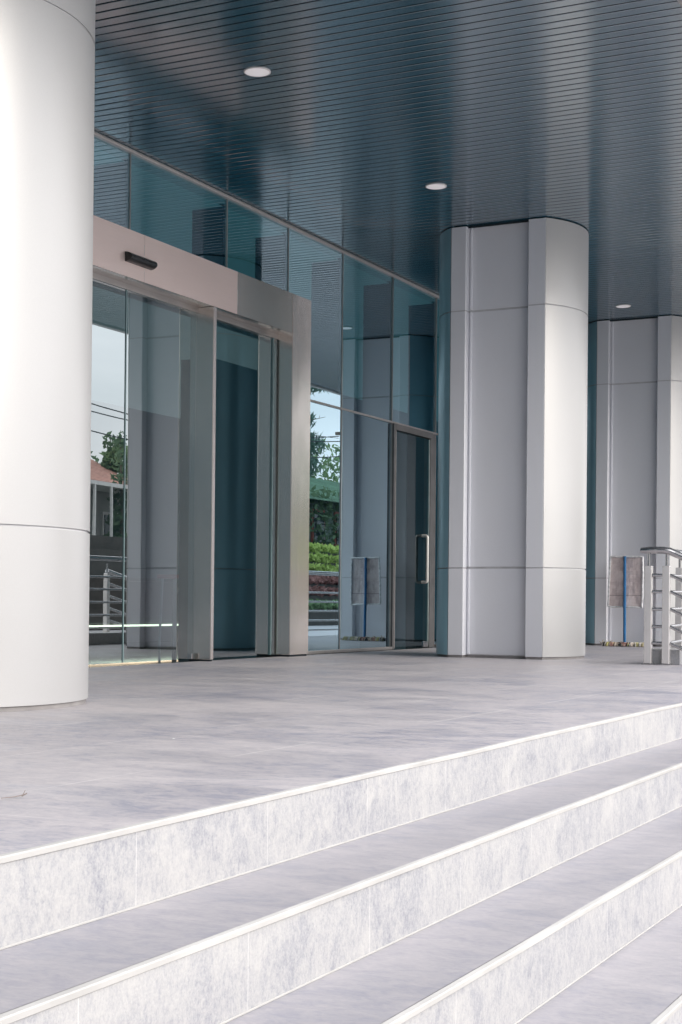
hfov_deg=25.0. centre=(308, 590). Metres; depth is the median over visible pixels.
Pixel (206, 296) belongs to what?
sliding door portal
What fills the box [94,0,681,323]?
canopy
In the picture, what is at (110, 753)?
terrace floor
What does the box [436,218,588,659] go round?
clad column
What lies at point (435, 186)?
downlight
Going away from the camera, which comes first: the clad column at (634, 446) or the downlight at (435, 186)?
the downlight at (435, 186)
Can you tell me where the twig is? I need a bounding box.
[1,791,26,798]
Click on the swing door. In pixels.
(428, 534)
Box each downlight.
[244,67,270,76]
[425,183,446,189]
[615,304,630,307]
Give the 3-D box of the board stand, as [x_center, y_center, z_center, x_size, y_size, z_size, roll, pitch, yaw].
[3.770,0.122,18.293,0.599,1.087,0.132,0,0,27]
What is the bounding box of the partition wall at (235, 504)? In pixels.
[178,359,406,647]
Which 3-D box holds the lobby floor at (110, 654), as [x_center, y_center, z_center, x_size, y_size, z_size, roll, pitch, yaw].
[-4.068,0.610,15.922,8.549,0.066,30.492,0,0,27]
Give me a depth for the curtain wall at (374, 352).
15.19 m
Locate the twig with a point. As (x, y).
(23, 794)
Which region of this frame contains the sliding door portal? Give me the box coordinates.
[93,215,310,662]
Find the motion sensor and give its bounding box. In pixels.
[125,251,157,269]
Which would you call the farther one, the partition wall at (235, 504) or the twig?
the partition wall at (235, 504)
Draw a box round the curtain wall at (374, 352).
[93,131,438,654]
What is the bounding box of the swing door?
[390,423,435,649]
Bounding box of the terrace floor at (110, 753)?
[0,645,681,854]
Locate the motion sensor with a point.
(140, 261)
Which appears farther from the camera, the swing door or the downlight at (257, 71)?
the swing door
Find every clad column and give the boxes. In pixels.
[0,0,95,711]
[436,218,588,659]
[585,315,681,646]
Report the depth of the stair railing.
12.81 m
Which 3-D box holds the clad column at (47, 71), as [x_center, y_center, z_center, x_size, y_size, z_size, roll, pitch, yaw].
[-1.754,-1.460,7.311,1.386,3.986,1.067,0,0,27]
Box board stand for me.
[599,556,643,646]
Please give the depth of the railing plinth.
12.83 m
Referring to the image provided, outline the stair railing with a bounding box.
[640,547,681,664]
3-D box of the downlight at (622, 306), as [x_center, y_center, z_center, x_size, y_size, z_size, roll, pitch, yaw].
[3.659,-3.307,17.845,0.177,0.008,0.177,0,0,27]
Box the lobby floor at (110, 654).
[88,640,435,667]
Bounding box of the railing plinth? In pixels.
[652,647,681,664]

